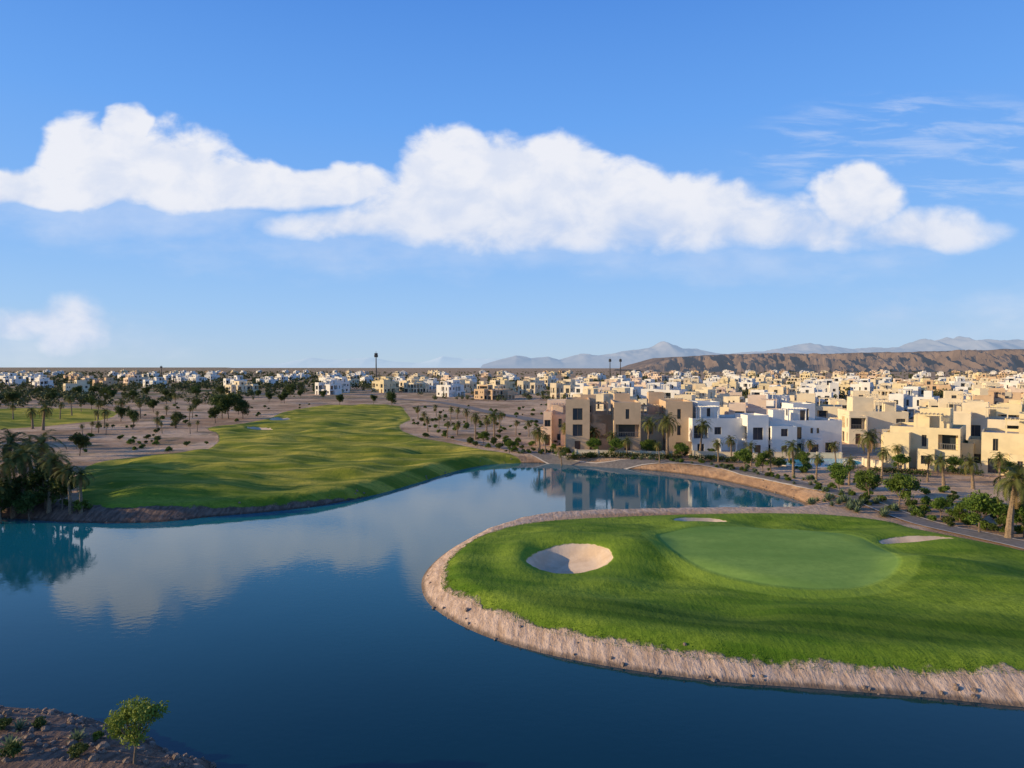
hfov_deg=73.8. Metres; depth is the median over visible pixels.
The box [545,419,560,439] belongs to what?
windows
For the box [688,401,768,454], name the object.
white villa
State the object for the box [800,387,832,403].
white villa
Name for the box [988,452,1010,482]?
palm tree
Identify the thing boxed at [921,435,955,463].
windows
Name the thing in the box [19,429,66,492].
palm tree
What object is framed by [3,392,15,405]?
leafy tree
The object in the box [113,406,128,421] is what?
leafy tree
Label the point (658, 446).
palm tree
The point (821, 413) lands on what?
windows
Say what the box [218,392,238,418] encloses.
leafy tree
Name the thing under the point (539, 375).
white villa
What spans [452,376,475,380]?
white villa
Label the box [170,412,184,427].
leafy tree
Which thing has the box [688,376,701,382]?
white villa
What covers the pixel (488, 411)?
town road
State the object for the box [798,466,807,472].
shrub
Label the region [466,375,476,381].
white villa
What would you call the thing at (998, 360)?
desert mesa
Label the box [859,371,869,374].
tan villa
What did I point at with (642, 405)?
pergola
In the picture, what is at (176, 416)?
palm tree
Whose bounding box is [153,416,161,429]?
palm tree
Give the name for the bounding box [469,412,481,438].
palm tree
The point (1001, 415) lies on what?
windows
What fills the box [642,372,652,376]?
pink villa
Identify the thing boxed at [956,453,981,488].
palm tree
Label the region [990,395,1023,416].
cream villa
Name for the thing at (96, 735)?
shrub
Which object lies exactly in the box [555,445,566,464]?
palm tree
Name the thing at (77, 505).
shrub
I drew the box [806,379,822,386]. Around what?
white villa
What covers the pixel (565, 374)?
cream villa
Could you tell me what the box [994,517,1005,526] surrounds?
shrub
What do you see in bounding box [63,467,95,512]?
palm tree
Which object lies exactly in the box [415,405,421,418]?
palm tree
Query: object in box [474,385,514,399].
tan villa
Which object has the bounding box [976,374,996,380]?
tan villa
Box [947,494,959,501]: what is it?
shrub
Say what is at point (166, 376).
white villa
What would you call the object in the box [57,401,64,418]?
palm tree
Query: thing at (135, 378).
pink villa
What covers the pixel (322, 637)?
lake water
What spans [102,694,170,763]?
leafy tree
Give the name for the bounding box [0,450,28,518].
palm tree
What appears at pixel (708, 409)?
windows
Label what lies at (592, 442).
leafy tree
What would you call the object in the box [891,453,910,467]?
leafy tree
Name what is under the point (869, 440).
palm tree
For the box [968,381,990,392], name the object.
cream villa
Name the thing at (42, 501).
shrub
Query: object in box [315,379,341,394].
white villa
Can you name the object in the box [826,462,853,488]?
leafy tree
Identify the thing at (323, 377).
white villa
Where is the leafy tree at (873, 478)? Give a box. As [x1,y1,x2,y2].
[853,469,882,494]
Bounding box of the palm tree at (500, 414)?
[496,411,504,428]
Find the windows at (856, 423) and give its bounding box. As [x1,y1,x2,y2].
[843,418,904,440]
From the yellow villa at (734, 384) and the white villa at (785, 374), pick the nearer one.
the yellow villa at (734, 384)
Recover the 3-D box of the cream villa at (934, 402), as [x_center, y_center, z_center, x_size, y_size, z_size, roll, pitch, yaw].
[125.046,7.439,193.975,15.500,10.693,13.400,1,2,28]
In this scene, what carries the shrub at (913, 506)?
on the ground
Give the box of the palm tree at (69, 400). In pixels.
[65,395,74,415]
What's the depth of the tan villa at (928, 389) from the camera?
382.34 m
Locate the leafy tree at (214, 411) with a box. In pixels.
[207,405,223,422]
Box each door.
[755,445,759,454]
[855,434,860,443]
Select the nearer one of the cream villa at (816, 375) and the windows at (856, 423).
the windows at (856, 423)
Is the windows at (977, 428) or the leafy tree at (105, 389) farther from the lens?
the leafy tree at (105, 389)
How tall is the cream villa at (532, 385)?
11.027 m
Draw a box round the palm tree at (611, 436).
[603,430,617,446]
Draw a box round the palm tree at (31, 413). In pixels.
[23,405,40,428]
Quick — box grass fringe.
[441,513,1023,677]
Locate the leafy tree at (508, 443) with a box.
[504,440,516,452]
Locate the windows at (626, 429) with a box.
[573,406,679,449]
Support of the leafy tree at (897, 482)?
on the ground
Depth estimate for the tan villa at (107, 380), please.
556.91 m
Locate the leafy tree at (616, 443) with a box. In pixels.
[608,437,624,451]
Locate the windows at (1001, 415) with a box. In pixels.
[1001,415,1016,416]
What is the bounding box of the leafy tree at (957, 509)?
[952,502,969,521]
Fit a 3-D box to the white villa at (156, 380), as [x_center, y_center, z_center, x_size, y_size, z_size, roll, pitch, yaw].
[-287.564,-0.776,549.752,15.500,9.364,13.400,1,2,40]
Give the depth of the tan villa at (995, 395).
220.89 m
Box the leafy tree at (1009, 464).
[993,461,1020,479]
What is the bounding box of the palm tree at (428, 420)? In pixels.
[423,416,431,431]
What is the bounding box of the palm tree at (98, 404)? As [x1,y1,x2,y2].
[92,399,104,418]
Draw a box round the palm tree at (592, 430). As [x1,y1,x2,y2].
[590,425,600,449]
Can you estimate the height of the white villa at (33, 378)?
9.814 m
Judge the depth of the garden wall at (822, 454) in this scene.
123.83 m
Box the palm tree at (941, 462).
[929,452,952,485]
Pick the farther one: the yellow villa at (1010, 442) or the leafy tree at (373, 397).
the leafy tree at (373, 397)
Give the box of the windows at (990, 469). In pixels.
[974,439,1022,472]
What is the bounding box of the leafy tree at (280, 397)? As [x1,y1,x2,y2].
[277,394,284,400]
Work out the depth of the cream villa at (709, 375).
885.65 m
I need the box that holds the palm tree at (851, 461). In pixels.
[840,454,859,484]
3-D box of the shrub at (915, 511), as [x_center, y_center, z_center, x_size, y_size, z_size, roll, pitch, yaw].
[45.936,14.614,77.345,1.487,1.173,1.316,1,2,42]
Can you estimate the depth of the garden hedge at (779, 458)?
118.58 m
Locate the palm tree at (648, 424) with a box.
[640,415,658,438]
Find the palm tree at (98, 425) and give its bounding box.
[95,421,101,432]
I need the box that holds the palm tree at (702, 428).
[693,417,713,450]
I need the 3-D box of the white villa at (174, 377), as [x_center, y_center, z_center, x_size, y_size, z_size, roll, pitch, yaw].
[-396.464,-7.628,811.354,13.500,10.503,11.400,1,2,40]
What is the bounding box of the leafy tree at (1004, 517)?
[995,502,1014,526]
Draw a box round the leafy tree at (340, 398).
[336,394,343,404]
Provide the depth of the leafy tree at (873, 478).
86.74 m
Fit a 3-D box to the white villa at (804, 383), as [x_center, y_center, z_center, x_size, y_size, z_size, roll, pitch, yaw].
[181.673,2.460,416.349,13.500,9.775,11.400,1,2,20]
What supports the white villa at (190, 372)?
on the ground
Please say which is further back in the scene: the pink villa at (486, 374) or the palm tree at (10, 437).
the pink villa at (486, 374)
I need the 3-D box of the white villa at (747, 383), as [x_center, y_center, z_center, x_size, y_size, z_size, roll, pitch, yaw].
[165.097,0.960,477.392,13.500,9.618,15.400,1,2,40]
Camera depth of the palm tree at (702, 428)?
124.74 m
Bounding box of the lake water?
[0,463,1023,767]
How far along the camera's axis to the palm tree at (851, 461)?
95.44 m
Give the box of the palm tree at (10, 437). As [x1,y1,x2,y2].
[0,428,32,473]
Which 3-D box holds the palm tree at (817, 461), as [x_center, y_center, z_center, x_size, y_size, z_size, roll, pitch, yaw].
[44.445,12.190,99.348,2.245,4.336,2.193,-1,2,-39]
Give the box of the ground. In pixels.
[0,367,1023,767]
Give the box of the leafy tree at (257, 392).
[255,390,261,397]
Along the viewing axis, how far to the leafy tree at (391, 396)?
286.64 m
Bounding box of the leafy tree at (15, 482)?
[3,478,25,495]
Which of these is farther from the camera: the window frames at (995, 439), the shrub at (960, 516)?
the window frames at (995, 439)
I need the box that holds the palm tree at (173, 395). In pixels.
[171,393,177,403]
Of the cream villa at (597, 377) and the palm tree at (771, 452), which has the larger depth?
the cream villa at (597, 377)
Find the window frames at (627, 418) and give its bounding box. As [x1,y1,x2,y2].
[573,408,680,435]
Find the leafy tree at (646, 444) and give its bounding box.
[640,439,656,450]
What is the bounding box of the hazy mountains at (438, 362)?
[232,356,559,367]
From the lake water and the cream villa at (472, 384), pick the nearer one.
the lake water
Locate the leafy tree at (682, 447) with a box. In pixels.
[673,442,689,458]
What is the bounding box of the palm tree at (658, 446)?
[654,441,662,463]
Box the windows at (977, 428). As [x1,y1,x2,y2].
[971,425,1017,435]
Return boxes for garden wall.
[575,449,672,457]
[692,450,757,459]
[771,452,842,458]
[862,457,881,467]
[961,463,980,469]
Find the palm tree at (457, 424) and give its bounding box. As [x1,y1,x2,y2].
[454,421,461,434]
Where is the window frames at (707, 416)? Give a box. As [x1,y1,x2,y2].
[703,416,762,450]
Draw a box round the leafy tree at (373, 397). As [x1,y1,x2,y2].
[370,394,377,403]
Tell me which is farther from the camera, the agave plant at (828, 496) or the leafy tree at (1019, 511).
the agave plant at (828, 496)
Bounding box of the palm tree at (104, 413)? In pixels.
[98,407,110,427]
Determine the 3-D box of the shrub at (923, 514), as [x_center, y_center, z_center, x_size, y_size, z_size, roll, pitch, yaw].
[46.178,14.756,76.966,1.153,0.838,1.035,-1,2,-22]
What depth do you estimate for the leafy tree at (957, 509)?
74.77 m
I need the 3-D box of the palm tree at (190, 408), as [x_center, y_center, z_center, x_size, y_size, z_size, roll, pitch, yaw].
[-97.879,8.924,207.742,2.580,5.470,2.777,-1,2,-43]
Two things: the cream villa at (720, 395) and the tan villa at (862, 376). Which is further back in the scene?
the tan villa at (862, 376)
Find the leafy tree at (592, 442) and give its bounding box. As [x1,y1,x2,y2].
[586,438,601,449]
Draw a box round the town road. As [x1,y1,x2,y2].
[98,395,542,423]
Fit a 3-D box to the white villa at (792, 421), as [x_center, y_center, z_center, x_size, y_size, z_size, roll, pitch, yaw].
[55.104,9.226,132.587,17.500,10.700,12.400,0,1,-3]
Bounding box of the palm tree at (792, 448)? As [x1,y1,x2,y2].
[781,439,803,477]
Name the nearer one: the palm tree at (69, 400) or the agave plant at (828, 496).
the agave plant at (828, 496)
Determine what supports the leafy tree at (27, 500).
on the ground
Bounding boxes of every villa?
[0,373,16,382]
[3,376,25,385]
[20,372,33,375]
[23,374,38,378]
[29,375,49,383]
[32,377,53,387]
[63,380,89,391]
[69,374,86,380]
[81,376,96,383]
[93,377,116,387]
[108,371,118,375]
[117,373,128,378]
[123,375,146,385]
[142,374,149,379]
[143,377,166,387]
[147,371,159,376]
[163,373,174,379]
[172,373,184,380]
[177,375,191,382]
[186,371,196,374]
[189,374,206,383]
[204,373,216,380]
[223,375,246,387]
[225,381,257,393]
[256,376,277,385]
[274,374,287,381]
[286,374,298,379]
[296,373,310,378]
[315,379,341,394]
[319,375,334,381]
[331,376,348,381]
[337,378,349,392]
[346,373,357,377]
[347,376,358,385]
[356,372,365,376]
[360,375,372,383]
[372,376,398,392]
[392,376,404,389]
[393,371,402,376]
[400,377,422,389]
[402,378,428,392]
[419,377,427,380]
[423,378,439,388]
[436,380,464,396]
[438,372,448,376]
[440,375,460,382]
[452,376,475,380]
[455,379,470,392]
[465,379,475,390]
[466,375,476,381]
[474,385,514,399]
[477,380,505,388]
[481,372,491,376]
[492,377,515,391]
[497,371,504,375]
[503,375,518,379]
[517,377,544,388]
[518,378,543,394]
[537,372,546,377]
[539,376,554,385]
[540,399,565,445]
[544,372,554,375]
[550,379,579,398]
[561,372,570,376]
[566,392,692,454]
[570,386,607,396]
[573,386,597,396]
[575,380,588,386]
[576,378,591,384]
[587,375,599,380]
[588,382,612,391]
[595,388,636,410]
[601,379,620,386]
[608,380,620,385]
[608,381,642,397]
[609,399,646,410]
[610,375,630,380]
[632,380,646,388]
[633,371,642,378]
[640,382,663,398]
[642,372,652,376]
[642,379,654,383]
[651,374,668,380]
[656,382,686,398]
[666,394,694,400]
[669,375,683,381]
[669,379,691,390]
[674,371,683,375]
[681,384,690,393]
[683,378,690,382]
[683,378,706,390]
[684,371,691,376]
[685,389,721,404]
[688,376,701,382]
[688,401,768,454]
[698,396,743,414]
[702,387,729,404]
[703,377,721,386]
[704,373,712,379]
[712,378,740,391]
[716,387,744,402]
[719,384,735,392]
[724,395,781,414]
[726,372,735,376]
[730,376,745,381]
[738,378,758,390]
[745,390,789,405]
[748,371,756,375]
[748,383,779,394]
[755,377,773,383]
[758,384,792,393]
[768,387,808,400]
[768,402,841,452]
[770,379,795,391]
[781,371,790,377]
[786,375,801,383]
[788,393,841,417]
[795,379,812,390]
[797,380,811,390]
[800,372,811,379]
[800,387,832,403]
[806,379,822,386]
[811,373,822,378]
[814,379,839,398]
[828,390,888,408]
[830,396,908,443]
[831,373,846,379]
[833,378,845,383]
[839,380,857,394]
[845,373,860,379]
[848,379,873,395]
[854,373,866,378]
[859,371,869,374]
[870,377,882,387]
[870,388,902,399]
[871,374,885,377]
[874,383,891,395]
[877,377,892,388]
[881,407,973,470]
[889,386,939,417]
[891,381,929,390]
[891,383,926,395]
[893,378,917,384]
[905,378,918,381]
[911,398,961,422]
[913,378,943,385]
[916,380,952,393]
[918,371,930,375]
[919,391,983,409]
[938,377,945,383]
[945,377,954,383]
[949,376,973,389]
[953,387,974,400]
[953,401,1018,439]
[966,383,1011,399]
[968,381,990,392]
[968,412,1023,474]
[970,388,1021,413]
[972,378,987,384]
[973,372,988,378]
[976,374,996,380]
[977,379,998,384]
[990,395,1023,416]
[997,373,1012,377]
[997,377,1019,389]
[1000,384,1023,397]
[1004,375,1023,381]
[1015,383,1023,388]
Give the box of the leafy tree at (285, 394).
[281,392,289,402]
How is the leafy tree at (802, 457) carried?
on the ground
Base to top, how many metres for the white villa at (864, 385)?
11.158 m
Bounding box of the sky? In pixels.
[0,0,1023,366]
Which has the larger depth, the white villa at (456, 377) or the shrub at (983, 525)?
the white villa at (456, 377)
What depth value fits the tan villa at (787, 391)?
352.86 m
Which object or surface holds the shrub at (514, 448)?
on the ground
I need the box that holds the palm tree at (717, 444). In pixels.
[713,438,722,461]
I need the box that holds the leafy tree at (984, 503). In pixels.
[958,489,1007,531]
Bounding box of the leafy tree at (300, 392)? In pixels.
[297,389,304,398]
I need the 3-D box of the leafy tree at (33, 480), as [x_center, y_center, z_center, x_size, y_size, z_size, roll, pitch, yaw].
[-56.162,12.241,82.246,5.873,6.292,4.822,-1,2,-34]
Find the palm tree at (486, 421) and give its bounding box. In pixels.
[482,413,490,432]
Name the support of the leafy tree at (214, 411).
on the ground
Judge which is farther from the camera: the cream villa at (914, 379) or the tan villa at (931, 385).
the cream villa at (914, 379)
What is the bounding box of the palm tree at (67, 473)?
[51,462,80,514]
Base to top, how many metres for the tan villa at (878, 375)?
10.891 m
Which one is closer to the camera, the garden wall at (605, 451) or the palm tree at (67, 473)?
the palm tree at (67, 473)
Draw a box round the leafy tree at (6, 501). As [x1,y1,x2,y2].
[0,483,19,512]
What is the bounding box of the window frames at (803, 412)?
[787,412,818,444]
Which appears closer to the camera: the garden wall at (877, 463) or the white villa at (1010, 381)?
the garden wall at (877, 463)
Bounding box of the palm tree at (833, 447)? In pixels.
[828,441,838,463]
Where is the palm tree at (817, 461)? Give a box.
[810,453,823,480]
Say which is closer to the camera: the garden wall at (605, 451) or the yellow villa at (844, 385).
the garden wall at (605, 451)
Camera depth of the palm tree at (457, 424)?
168.96 m
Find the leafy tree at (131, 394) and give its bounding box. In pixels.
[124,389,139,402]
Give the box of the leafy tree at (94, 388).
[88,385,99,391]
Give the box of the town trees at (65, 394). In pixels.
[0,381,1011,421]
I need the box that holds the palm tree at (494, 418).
[487,410,502,436]
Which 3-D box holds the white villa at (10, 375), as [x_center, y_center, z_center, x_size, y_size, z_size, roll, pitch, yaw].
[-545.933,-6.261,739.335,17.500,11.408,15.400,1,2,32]
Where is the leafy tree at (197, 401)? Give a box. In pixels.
[192,398,202,406]
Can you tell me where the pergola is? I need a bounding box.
[593,402,658,416]
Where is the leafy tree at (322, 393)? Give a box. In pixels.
[319,390,326,396]
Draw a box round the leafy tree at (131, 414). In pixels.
[125,409,138,423]
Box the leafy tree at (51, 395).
[46,392,57,399]
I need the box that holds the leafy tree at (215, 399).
[208,394,229,417]
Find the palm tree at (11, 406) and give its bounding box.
[8,402,18,418]
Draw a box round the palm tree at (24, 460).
[0,443,45,512]
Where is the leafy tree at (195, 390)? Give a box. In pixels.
[190,387,201,394]
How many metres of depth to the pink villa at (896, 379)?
483.84 m
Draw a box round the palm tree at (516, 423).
[514,419,520,434]
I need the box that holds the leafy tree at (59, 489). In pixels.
[43,475,75,510]
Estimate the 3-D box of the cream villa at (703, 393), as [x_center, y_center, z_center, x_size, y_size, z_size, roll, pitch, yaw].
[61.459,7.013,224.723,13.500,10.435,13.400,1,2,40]
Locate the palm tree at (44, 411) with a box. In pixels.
[33,402,53,429]
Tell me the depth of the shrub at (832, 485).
93.56 m
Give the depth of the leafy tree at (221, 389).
375.72 m
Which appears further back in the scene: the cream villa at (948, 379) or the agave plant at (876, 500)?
the cream villa at (948, 379)
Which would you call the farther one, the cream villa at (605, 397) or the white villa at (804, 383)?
the white villa at (804, 383)
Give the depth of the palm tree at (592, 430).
134.13 m
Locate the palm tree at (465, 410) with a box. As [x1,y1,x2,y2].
[462,407,471,421]
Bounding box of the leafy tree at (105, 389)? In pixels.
[101,386,112,394]
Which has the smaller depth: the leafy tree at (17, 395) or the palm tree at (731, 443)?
the palm tree at (731, 443)
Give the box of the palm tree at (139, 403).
[135,398,143,418]
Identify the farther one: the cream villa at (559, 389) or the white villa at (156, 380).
the white villa at (156, 380)
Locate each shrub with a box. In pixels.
[0,717,13,729]
[0,741,24,757]
[31,715,46,728]
[38,492,56,503]
[58,499,72,505]
[66,742,89,758]
[72,498,92,510]
[91,731,103,740]
[126,438,134,443]
[495,443,503,447]
[510,446,517,451]
[773,460,784,466]
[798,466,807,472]
[799,463,812,469]
[813,484,821,489]
[827,482,836,488]
[858,494,871,498]
[878,495,886,500]
[904,500,917,505]
[908,504,918,508]
[909,508,922,517]
[917,511,926,517]
[918,495,931,505]
[919,504,930,511]
[920,487,930,493]
[926,514,936,520]
[938,485,949,492]
[941,516,954,522]
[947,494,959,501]
[947,521,954,525]
[954,513,966,520]
[961,517,976,524]
[980,520,989,529]
[987,523,998,530]
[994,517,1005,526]
[998,525,1005,531]
[1014,525,1023,533]
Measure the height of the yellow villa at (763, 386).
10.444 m
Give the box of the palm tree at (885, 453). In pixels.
[874,445,892,480]
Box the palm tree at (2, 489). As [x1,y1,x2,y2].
[0,477,11,523]
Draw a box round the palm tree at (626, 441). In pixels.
[620,435,632,457]
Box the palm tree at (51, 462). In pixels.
[35,449,71,513]
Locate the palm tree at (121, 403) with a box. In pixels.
[115,397,127,418]
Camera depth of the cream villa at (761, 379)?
490.45 m
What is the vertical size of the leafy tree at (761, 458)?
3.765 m
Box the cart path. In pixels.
[453,439,1023,547]
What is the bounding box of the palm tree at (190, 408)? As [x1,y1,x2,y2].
[187,405,193,421]
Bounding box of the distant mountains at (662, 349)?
[481,336,1023,367]
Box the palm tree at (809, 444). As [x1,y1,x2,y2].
[805,439,815,451]
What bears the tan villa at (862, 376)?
on the ground
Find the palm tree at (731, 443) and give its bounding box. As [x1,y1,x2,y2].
[723,435,737,456]
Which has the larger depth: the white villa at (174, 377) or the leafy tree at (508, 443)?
the white villa at (174, 377)
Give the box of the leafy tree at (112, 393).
[106,390,117,397]
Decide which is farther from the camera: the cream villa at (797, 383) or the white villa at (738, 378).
the white villa at (738, 378)
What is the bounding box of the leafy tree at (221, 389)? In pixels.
[215,385,225,393]
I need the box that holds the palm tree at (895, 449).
[891,443,902,468]
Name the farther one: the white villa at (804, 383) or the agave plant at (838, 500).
the white villa at (804, 383)
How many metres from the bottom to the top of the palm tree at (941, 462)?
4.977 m
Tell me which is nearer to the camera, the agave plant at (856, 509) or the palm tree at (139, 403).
the agave plant at (856, 509)
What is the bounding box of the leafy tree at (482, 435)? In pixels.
[477,431,489,443]
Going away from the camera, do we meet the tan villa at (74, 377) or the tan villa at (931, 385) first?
the tan villa at (931, 385)
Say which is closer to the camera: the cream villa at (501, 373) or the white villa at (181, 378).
the white villa at (181, 378)
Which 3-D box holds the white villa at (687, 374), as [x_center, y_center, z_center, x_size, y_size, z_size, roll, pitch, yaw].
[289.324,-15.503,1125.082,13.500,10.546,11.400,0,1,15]
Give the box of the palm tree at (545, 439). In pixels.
[541,433,550,453]
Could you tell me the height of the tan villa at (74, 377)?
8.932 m
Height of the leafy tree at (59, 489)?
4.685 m
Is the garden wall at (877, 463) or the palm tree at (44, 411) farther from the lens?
the palm tree at (44, 411)
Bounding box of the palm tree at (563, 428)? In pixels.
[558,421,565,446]
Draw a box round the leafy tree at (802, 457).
[798,451,809,461]
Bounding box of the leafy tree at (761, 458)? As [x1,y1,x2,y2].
[755,451,770,472]
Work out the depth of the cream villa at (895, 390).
252.38 m
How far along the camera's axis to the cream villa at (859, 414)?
151.11 m
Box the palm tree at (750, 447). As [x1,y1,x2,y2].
[743,440,758,465]
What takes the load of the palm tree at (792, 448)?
on the ground
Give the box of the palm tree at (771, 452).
[765,447,775,471]
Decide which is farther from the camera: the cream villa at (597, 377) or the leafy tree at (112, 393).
the cream villa at (597, 377)
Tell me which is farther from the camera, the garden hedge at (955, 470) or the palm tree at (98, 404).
the palm tree at (98, 404)
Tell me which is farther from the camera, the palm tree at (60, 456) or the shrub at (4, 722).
the palm tree at (60, 456)
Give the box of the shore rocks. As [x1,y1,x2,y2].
[0,454,977,767]
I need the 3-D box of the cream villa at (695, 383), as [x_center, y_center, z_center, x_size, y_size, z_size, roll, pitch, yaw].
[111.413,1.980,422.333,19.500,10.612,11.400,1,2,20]
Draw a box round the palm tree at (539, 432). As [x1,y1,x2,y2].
[530,424,547,450]
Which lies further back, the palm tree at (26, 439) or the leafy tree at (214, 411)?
the leafy tree at (214, 411)
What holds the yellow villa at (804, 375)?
on the ground
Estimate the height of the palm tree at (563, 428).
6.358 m
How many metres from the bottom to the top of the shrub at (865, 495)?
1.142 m
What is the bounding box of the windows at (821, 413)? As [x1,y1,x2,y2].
[819,410,825,417]
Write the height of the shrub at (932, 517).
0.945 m
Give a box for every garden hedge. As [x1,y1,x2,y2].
[566,451,682,459]
[689,454,756,462]
[768,456,786,461]
[871,466,931,476]
[945,468,983,476]
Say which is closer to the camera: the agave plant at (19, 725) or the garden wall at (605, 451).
the agave plant at (19, 725)
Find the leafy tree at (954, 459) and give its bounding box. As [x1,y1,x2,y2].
[944,455,964,473]
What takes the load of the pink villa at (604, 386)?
on the ground
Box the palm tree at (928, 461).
[920,453,935,481]
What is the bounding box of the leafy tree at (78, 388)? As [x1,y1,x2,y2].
[71,386,82,392]
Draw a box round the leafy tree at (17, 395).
[6,391,21,402]
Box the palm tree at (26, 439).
[16,434,44,468]
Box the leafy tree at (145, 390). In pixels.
[142,387,150,394]
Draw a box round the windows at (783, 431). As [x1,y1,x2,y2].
[768,409,831,452]
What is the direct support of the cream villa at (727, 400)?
on the ground
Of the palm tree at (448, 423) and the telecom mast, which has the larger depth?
the telecom mast
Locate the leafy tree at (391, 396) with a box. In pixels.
[384,391,396,405]
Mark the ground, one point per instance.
(832, 591)
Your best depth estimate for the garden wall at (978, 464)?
108.25 m
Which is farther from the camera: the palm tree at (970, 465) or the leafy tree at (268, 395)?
the leafy tree at (268, 395)
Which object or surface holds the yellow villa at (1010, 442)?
on the ground
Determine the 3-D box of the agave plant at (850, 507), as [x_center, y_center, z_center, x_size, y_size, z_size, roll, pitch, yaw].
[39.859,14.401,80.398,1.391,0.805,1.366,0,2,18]
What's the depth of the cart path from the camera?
99.92 m
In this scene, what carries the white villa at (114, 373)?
on the ground
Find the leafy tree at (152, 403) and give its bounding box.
[146,399,159,412]
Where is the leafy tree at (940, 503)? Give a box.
[929,496,954,518]
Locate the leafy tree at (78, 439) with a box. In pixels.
[67,432,90,455]
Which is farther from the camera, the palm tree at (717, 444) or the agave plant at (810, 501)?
the palm tree at (717, 444)
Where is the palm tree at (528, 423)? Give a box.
[524,420,531,436]
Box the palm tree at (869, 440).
[853,429,883,469]
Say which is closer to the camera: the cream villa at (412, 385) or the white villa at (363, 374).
the cream villa at (412, 385)
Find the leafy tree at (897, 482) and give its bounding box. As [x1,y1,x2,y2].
[881,471,921,506]
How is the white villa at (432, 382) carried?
on the ground
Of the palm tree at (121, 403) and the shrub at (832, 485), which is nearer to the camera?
the shrub at (832, 485)
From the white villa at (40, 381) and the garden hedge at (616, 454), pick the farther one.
the white villa at (40, 381)
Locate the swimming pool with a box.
[781,458,861,468]
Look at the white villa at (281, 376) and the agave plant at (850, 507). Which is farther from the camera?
the white villa at (281, 376)
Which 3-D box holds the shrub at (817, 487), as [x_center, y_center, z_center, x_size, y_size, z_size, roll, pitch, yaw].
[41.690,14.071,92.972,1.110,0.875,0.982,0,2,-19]
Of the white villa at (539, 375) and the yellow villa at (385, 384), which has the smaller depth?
the yellow villa at (385, 384)
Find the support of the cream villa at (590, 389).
on the ground
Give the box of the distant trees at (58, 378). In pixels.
[0,370,1023,387]
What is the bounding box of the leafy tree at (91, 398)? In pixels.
[84,395,97,409]
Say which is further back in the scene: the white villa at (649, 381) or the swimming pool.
the white villa at (649, 381)
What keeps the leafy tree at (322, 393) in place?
on the ground
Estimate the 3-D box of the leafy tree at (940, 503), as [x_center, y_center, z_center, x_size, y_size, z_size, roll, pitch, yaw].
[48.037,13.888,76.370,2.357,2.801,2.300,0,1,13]
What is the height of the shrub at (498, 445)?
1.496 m
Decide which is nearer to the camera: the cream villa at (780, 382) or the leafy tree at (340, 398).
the leafy tree at (340, 398)
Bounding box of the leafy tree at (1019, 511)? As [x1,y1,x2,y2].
[1014,502,1023,536]
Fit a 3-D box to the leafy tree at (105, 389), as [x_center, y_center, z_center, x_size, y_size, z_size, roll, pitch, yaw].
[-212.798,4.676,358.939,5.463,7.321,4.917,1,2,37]
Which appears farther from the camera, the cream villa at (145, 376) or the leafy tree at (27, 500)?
the cream villa at (145, 376)
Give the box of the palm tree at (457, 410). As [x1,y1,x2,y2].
[455,407,460,418]
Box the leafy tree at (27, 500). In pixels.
[9,490,47,520]
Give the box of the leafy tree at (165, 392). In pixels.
[161,389,168,395]
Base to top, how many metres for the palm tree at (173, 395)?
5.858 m
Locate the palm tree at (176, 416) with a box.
[171,410,179,427]
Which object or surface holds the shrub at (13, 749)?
on the ground
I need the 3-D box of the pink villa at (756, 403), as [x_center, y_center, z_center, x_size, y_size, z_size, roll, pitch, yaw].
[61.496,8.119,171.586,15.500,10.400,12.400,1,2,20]
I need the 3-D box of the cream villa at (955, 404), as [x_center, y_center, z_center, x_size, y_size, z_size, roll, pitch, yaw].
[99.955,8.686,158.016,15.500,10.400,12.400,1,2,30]
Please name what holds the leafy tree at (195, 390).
on the ground
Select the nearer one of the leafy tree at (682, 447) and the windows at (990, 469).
the windows at (990, 469)
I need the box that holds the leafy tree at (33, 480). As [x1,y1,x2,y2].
[17,459,73,508]
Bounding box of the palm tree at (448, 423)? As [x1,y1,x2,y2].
[445,420,452,437]
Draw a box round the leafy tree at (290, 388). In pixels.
[285,384,296,392]
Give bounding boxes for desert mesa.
[614,349,1023,371]
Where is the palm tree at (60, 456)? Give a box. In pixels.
[41,450,70,499]
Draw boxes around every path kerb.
[452,439,1023,548]
[474,440,1023,540]
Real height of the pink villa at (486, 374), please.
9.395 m
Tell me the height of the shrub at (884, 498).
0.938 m
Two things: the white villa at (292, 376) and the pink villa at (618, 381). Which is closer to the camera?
the pink villa at (618, 381)
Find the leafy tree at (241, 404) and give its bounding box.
[234,399,250,418]
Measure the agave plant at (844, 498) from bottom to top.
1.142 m
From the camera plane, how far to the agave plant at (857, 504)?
80.42 m
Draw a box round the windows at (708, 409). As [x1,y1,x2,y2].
[694,408,761,450]
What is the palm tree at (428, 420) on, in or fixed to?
on the ground
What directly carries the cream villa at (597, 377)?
on the ground
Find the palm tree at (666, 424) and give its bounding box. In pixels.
[652,412,680,458]
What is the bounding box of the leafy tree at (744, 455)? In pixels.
[733,448,753,468]
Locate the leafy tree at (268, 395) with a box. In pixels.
[264,392,273,398]
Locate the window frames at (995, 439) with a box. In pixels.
[988,439,1022,473]
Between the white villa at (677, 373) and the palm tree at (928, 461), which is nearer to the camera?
the palm tree at (928, 461)
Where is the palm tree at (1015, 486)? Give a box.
[990,464,1023,538]
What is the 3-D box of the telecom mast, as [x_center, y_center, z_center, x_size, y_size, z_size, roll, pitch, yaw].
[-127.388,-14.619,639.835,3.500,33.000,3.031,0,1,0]
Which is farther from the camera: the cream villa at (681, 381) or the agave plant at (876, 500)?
the cream villa at (681, 381)
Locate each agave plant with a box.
[0,734,22,747]
[11,718,28,731]
[67,728,87,740]
[804,497,816,503]
[823,492,833,499]
[834,497,843,503]
[841,494,850,501]
[846,503,855,509]
[852,500,863,508]
[853,506,860,511]
[870,496,880,503]
[878,508,889,516]
[890,503,901,510]

